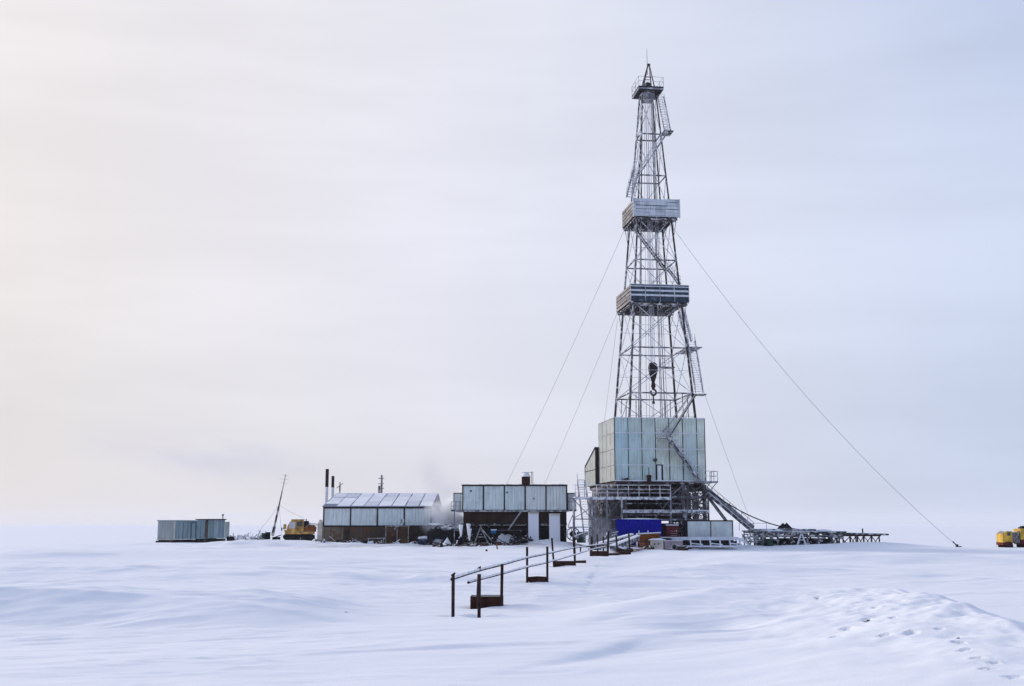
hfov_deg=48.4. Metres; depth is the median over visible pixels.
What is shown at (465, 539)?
scrap pile
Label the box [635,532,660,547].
skip bin
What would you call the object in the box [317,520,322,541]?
standpipe box
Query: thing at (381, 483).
utility pole
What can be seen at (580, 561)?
plank
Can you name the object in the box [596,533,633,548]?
beam
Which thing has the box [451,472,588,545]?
raised house
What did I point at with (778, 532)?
pipe rack
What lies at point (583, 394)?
guy wire
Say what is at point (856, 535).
pipe trestle
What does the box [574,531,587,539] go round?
pipe
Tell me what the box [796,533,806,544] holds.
sawhorse
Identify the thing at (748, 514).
hose
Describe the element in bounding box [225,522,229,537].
open door
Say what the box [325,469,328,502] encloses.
chimney
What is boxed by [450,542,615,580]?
pipe rail
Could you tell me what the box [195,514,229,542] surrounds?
site cabin
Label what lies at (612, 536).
scrap pile
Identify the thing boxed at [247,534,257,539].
snow covered scrap
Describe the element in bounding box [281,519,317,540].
tracked vehicle
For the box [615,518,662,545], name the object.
shipping container
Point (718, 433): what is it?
guy wire
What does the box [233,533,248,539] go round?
snow covered scrap
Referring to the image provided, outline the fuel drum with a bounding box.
[418,536,426,544]
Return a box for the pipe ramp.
[706,483,754,531]
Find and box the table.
[495,530,521,543]
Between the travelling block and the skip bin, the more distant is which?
the travelling block
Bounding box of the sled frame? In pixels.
[660,537,750,546]
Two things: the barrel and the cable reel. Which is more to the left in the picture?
the barrel
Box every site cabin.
[156,520,205,542]
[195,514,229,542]
[684,520,733,540]
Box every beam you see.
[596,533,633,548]
[610,535,639,550]
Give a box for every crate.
[649,538,664,548]
[663,540,682,548]
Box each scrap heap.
[510,535,533,541]
[612,546,633,551]
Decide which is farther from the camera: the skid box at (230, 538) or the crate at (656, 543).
the skid box at (230, 538)
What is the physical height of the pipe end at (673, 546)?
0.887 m
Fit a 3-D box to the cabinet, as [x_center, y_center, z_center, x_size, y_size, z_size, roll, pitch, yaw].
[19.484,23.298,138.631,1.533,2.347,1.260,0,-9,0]
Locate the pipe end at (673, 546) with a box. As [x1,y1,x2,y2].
[671,544,678,549]
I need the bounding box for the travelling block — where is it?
[648,362,657,407]
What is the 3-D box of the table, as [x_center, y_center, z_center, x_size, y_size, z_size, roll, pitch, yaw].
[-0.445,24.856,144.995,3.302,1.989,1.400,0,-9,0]
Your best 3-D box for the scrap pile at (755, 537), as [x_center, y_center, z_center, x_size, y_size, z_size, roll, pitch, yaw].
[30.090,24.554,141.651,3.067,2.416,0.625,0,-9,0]
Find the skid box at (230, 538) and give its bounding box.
[226,535,235,540]
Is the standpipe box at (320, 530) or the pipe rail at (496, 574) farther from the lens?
the standpipe box at (320, 530)
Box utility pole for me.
[378,475,383,492]
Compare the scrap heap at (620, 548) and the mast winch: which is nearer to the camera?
the scrap heap at (620, 548)
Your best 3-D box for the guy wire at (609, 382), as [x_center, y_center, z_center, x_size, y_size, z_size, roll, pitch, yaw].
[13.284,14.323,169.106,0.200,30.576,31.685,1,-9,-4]
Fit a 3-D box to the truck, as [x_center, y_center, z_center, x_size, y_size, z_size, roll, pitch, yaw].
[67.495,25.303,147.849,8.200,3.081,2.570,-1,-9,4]
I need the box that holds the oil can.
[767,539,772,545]
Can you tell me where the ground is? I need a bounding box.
[0,524,1023,685]
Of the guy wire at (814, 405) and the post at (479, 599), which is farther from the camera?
the guy wire at (814, 405)
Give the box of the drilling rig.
[568,64,717,547]
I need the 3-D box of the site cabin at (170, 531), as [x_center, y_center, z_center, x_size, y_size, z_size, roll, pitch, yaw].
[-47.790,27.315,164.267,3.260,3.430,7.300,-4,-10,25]
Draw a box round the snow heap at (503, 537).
[497,534,511,545]
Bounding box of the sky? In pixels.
[0,0,1023,524]
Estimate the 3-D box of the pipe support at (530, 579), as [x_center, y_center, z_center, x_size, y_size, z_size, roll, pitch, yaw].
[1.299,11.619,58.842,1.163,2.178,0.727,0,-9,0]
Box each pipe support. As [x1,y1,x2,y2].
[470,564,503,608]
[526,546,548,582]
[551,537,575,566]
[590,531,609,555]
[615,533,630,554]
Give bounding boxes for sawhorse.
[474,525,491,543]
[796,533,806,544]
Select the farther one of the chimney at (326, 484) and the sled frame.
the chimney at (326, 484)
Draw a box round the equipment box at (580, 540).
[577,532,585,542]
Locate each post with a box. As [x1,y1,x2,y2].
[451,578,454,616]
[477,574,480,617]
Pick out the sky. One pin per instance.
(245, 245)
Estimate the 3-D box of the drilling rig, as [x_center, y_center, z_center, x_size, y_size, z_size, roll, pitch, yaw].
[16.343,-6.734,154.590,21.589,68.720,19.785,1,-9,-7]
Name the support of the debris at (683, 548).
on the ground
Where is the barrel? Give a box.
[265,532,270,539]
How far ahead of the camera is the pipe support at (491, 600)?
40.68 m
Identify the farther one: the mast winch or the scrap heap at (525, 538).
the mast winch
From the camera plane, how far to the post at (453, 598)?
37.12 m
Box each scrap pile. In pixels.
[426,523,461,544]
[453,528,493,543]
[603,531,618,539]
[742,530,765,545]
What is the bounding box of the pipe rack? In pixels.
[739,523,846,545]
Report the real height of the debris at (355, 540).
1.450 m
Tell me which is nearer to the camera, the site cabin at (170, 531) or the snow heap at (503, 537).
the snow heap at (503, 537)
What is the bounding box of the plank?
[576,560,585,562]
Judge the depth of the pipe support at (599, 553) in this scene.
101.86 m
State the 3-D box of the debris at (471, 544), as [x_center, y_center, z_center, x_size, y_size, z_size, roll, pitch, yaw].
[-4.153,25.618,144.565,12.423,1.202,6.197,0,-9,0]
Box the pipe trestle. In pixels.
[820,528,888,542]
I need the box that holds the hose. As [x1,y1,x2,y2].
[708,490,795,528]
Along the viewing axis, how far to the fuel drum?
152.59 m
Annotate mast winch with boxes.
[272,535,280,539]
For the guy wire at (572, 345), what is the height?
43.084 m
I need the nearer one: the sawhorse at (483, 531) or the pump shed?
the sawhorse at (483, 531)
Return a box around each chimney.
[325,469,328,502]
[331,476,333,497]
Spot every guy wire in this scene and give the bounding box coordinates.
[517,229,624,461]
[546,312,617,479]
[588,319,617,541]
[676,232,961,546]
[677,315,750,521]
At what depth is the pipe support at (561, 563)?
82.12 m
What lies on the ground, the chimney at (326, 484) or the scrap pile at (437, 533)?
the scrap pile at (437, 533)
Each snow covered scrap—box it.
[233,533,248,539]
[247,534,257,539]
[257,530,265,539]
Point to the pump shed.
(350, 516)
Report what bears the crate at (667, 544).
on the ground
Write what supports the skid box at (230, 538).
on the ground
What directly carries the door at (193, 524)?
in the site cabin at (170, 531)
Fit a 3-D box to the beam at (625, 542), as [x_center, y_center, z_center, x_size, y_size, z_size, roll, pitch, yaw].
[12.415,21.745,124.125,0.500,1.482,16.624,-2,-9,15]
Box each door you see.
[191,522,195,538]
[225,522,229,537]
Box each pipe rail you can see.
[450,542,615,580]
[467,546,604,583]
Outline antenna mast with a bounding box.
[258,474,300,535]
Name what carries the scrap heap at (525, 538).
on the ground
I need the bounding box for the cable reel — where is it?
[566,527,579,540]
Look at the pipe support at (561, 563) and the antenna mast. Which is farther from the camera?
the antenna mast
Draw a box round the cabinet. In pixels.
[665,524,678,539]
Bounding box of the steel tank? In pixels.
[385,519,409,543]
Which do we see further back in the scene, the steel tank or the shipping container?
the steel tank
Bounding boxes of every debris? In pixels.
[316,536,429,544]
[432,540,527,546]
[588,543,691,550]
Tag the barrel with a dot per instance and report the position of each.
(267, 535)
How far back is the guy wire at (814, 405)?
148.95 m
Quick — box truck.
[996,526,1023,547]
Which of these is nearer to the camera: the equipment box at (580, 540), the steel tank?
the equipment box at (580, 540)
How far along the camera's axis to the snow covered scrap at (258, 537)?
159.12 m
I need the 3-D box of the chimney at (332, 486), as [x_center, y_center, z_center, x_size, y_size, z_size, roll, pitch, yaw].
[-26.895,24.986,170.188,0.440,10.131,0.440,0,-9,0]
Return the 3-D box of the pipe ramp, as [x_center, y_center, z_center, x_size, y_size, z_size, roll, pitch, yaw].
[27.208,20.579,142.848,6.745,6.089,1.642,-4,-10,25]
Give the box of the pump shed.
[322,493,442,543]
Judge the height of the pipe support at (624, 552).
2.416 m
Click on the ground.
(109, 605)
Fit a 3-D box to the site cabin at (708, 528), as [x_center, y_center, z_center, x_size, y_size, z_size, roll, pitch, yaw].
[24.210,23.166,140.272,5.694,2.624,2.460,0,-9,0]

